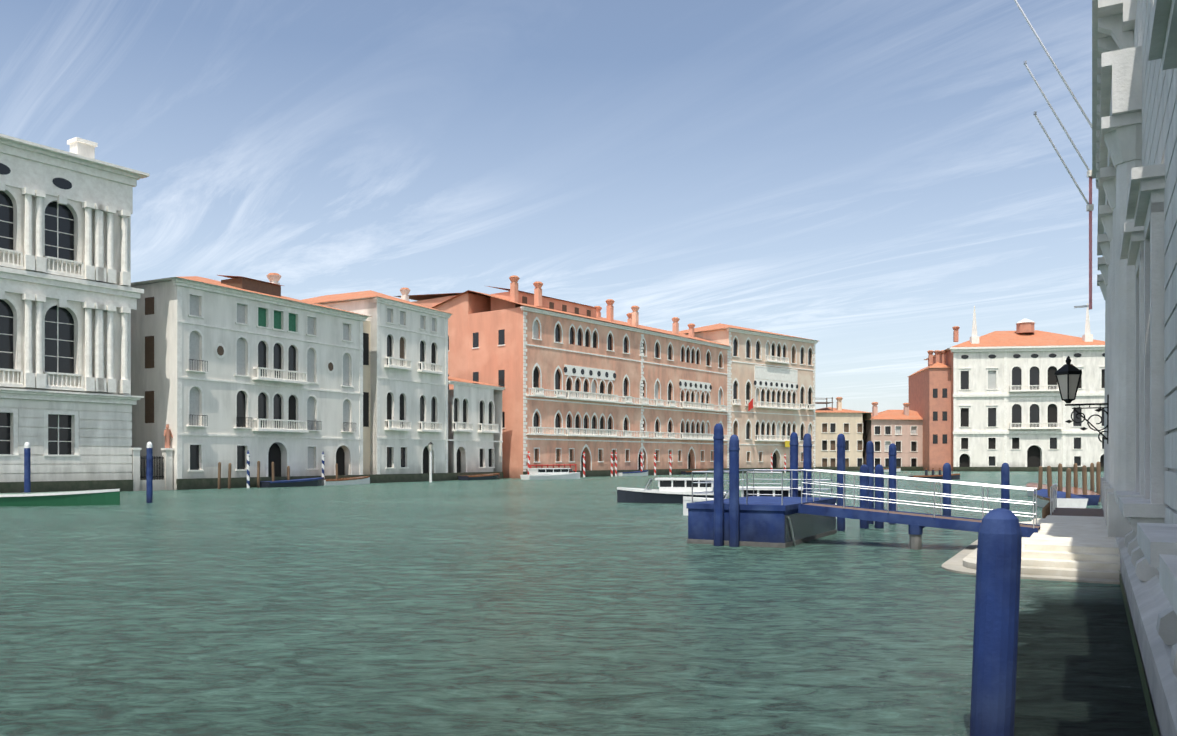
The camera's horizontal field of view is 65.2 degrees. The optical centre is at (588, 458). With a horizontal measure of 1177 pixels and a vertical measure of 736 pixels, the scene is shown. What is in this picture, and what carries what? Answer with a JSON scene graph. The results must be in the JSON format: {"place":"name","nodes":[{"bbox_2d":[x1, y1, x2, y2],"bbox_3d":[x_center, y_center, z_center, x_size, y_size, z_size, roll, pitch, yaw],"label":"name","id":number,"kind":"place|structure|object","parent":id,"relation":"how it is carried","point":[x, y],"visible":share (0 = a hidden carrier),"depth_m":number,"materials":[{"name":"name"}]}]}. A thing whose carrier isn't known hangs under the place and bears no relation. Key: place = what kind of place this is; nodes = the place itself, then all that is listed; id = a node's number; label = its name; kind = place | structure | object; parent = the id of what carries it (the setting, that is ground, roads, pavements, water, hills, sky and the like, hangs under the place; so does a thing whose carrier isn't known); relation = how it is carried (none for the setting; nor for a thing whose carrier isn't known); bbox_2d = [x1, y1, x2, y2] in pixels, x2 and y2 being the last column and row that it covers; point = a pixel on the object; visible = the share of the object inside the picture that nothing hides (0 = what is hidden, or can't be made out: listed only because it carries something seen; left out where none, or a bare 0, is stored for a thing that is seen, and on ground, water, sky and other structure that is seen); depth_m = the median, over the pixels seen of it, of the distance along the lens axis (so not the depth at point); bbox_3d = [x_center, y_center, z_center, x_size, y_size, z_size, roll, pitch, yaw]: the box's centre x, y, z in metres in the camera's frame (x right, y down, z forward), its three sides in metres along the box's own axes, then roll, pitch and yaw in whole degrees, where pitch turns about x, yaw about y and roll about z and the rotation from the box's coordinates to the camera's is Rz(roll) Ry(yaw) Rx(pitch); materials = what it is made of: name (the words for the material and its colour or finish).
{"place":"outdoors","nodes":[
{"label":"outdoors","id":0,"kind":"place"},
{"bbox_2d":[0,0,1104,412],"label":"sky","id":1,"kind":"structure","parent":0,"point":[856,178],"materials":[{"name":"blue"}]},
{"bbox_2d":[0,471,1152,735],"bbox_3d":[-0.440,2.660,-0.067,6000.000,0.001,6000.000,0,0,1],"label":"canal water","id":2,"kind":"structure","parent":0,"point":[554,607],"depth_m":15.05,"materials":[{"name":"teal liquid"}]},
{"bbox_2d":[0,489,119,505],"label":"boat","id":3,"kind":"object","parent":2,"relation":"on","point":[91,497],"visible":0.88,"depth_m":52.06,"materials":[{"name":"green"}]},
{"bbox_2d":[0,134,149,492],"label":"palace building","id":4,"kind":"structure","parent":2,"relation":"on","point":[69,295],"depth_m":71.72,"materials":[{"name":"stone"}]},
{"bbox_2d":[131,424,173,490],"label":"gate","id":5,"kind":"structure","parent":2,"relation":"in","point":[165,482],"depth_m":78.17,"materials":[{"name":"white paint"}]},
{"bbox_2d":[131,273,370,489],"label":"white palazzo","id":6,"kind":"structure","parent":2,"relation":"on","point":[232,371],"depth_m":85.48,"materials":[{"name":"paint"}]},
{"bbox_2d":[260,477,323,487],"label":"boat","id":7,"kind":"object","parent":2,"relation":"on","point":[319,481],"visible":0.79,"depth_m":87.79,"materials":[{"name":"blue"}]},
{"bbox_2d":[324,476,369,485],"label":"boat","id":8,"kind":"object","parent":2,"relation":"on","point":[354,480],"visible":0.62,"depth_m":95.02,"materials":[{"name":"white paint"}]},
{"bbox_2d":[303,288,504,482],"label":"white palazzo","id":9,"kind":"structure","parent":2,"relation":"on","point":[413,406],"depth_m":107.78,"materials":[{"name":"paint"}]},
{"bbox_2d":[458,473,499,479],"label":"boat","id":10,"kind":"object","parent":2,"relation":"on","point":[493,476],"visible":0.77,"depth_m":116.06,"materials":[{"name":"brown"}]},
{"bbox_2d":[520,468,579,479],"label":"moored launch","id":11,"kind":"object","parent":2,"relation":"on","point":[547,473],"visible":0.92,"depth_m":119.67,"materials":[{"name":"white paint"}]},
{"bbox_2d":[24,442,1100,502],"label":"mooring poles","id":12,"kind":"object","parent":2,"relation":"on","point":[149,471],"visible":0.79,"depth_m":57.14,"materials":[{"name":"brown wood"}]},
{"bbox_2d":[395,275,730,477],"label":"palace building","id":13,"kind":"structure","parent":2,"relation":"on","point":[576,380],"depth_m":137.15,"materials":[{"name":"paint"}]},
{"bbox_2d":[617,470,647,475],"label":"boat","id":14,"kind":"object","parent":2,"relation":"on","point":[640,473],"visible":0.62,"depth_m":143.63,"materials":[{"name":"white paint"}]},
{"bbox_2d":[617,478,725,503],"bbox_3d":[5.013,2.035,55.813,6.600,1.750,2.130,0,0,9],"label":"water taxi","id":15,"kind":"object","parent":2,"relation":"on","point":[673,490],"visible":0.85,"depth_m":54.94,"materials":[{"name":"grey"}]},
{"bbox_2d":[681,469,707,474],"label":"boat","id":16,"kind":"object","parent":2,"relation":"on","point":[686,472],"visible":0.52,"depth_m":156.99,"materials":[{"name":"grey"}]},
{"bbox_2d":[679,323,817,472],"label":"palace building","id":17,"kind":"structure","parent":2,"relation":"on","point":[771,392],"depth_m":178.36,"materials":[{"name":"stone"}]},
{"bbox_2d":[683,486,836,517],"bbox_3d":[7.903,2.110,42.737,7.000,1.600,2.230,0,0,11],"label":"white motor boat","id":18,"kind":"object","parent":2,"relation":"on","point":[766,490],"visible":0.27,"depth_m":41.95,"materials":[{"name":"paint"}]},
{"bbox_2d":[686,469,836,547],"bbox_3d":[6.015,1.725,30.946,3.240,2.671,6.280,0,0,29],"label":"pontoon","id":19,"kind":"object","parent":2,"relation":"on","point":[773,521],"visible":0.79,"depth_m":28.63,"materials":[{"name":"blue paint"}]},
{"bbox_2d":[713,423,1009,546],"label":"mooring poles","id":20,"kind":"object","parent":2,"relation":"on","point":[734,449],"visible":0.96,"depth_m":33.89,"materials":[{"name":"blue paint"}]},
{"bbox_2d":[815,397,922,470],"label":"buildings","id":21,"kind":"structure","parent":2,"relation":"on","point":[901,430],"depth_m":206.40,"materials":[{"name":"beige paint"}]},
{"bbox_2d":[874,468,900,471],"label":"boat","id":22,"kind":"object","parent":2,"relation":"on","point":[887,469],"visible":0.31,"depth_m":194.18,"materials":[{"name":"white paint"}]},
{"bbox_2d":[797,469,1039,549],"bbox_3d":[9.740,1.790,27.714,6.900,2.940,1.510,0,0,29],"label":"gangway","id":23,"kind":"object","parent":2,"relation":"on","point":[916,523],"visible":0.92,"depth_m":27.35,"materials":[{"name":"blue paint"}]},
{"bbox_2d":[908,468,959,479],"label":"boat","id":24,"kind":"object","parent":2,"relation":"on","point":[939,476],"visible":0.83,"depth_m":118.44,"materials":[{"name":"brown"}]},
{"bbox_2d":[970,508,1021,735],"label":"mooring pole","id":25,"kind":"object","parent":2,"relation":"in","point":[996,627],"visible":1,"depth_m":8.43,"materials":[{"name":"blue paint"}]},
{"bbox_2d":[908,303,1104,471],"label":"palace building","id":26,"kind":"structure","parent":2,"relation":"on","point":[992,401],"depth_m":196.64,"materials":[{"name":"paint"}]},
{"bbox_2d":[942,515,1120,584],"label":"landing steps","id":27,"kind":"structure","parent":2,"relation":"on","point":[1084,549],"depth_m":21.57,"materials":[{"name":"stone"}]},
{"bbox_2d":[1026,483,1057,496],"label":"moored boat","id":28,"kind":"object","parent":2,"relation":"on","point":[1032,485],"visible":0.21,"depth_m":65.70,"materials":[{"name":"white paint"}]},
{"bbox_2d":[1034,489,1087,507],"bbox_3d":[26.052,2.340,51.282,2.030,1.140,7.000,0,0,16],"label":"moored boat","id":29,"kind":"object","parent":2,"relation":"on","point":[1063,501],"visible":0.6,"depth_m":48.33,"materials":[{"name":"white paint"}]},
{"bbox_2d":[1042,483,1103,517],"bbox_3d":[18.847,2.136,35.559,2.125,2.248,6.022,0,0,29],"label":"boat","id":30,"kind":"object","parent":2,"relation":"on","point":[1049,508],"visible":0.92,"depth_m":35.20,"materials":[{"name":"grey wood"}]},
{"bbox_2d":[1057,487,1100,504],"bbox_3d":[29.739,2.340,56.191,2.030,1.140,7.000,0,0,21],"label":"moored boat","id":31,"kind":"object","parent":2,"relation":"on","point":[1093,497],"visible":0.31,"depth_m":53.22,"materials":[{"name":"blue paint"}]},
{"bbox_2d":[1074,0,1176,735],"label":"building facade","id":32,"kind":"structure","parent":2,"relation":"in","point":[1134,108],"depth_m":15.39,"materials":[{"name":"stone"}]},
{"bbox_2d":[1014,0,1093,210],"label":"flagpoles","id":33,"kind":"object","parent":32,"relation":"on","point":[1089,207],"visible":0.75,"depth_m":38.36,"materials":[{"name":"silver metal"}]},
{"bbox_2d":[1055,356,1108,443],"bbox_3d":[16.178,-1.950,30.144,0.880,2.920,1.729,0,0,-44],"label":"wall lantern","id":34,"kind":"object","parent":32,"relation":"attached to","point":[1068,375],"depth_m":30.19,"materials":[{"name":"black metal"}]}
]}

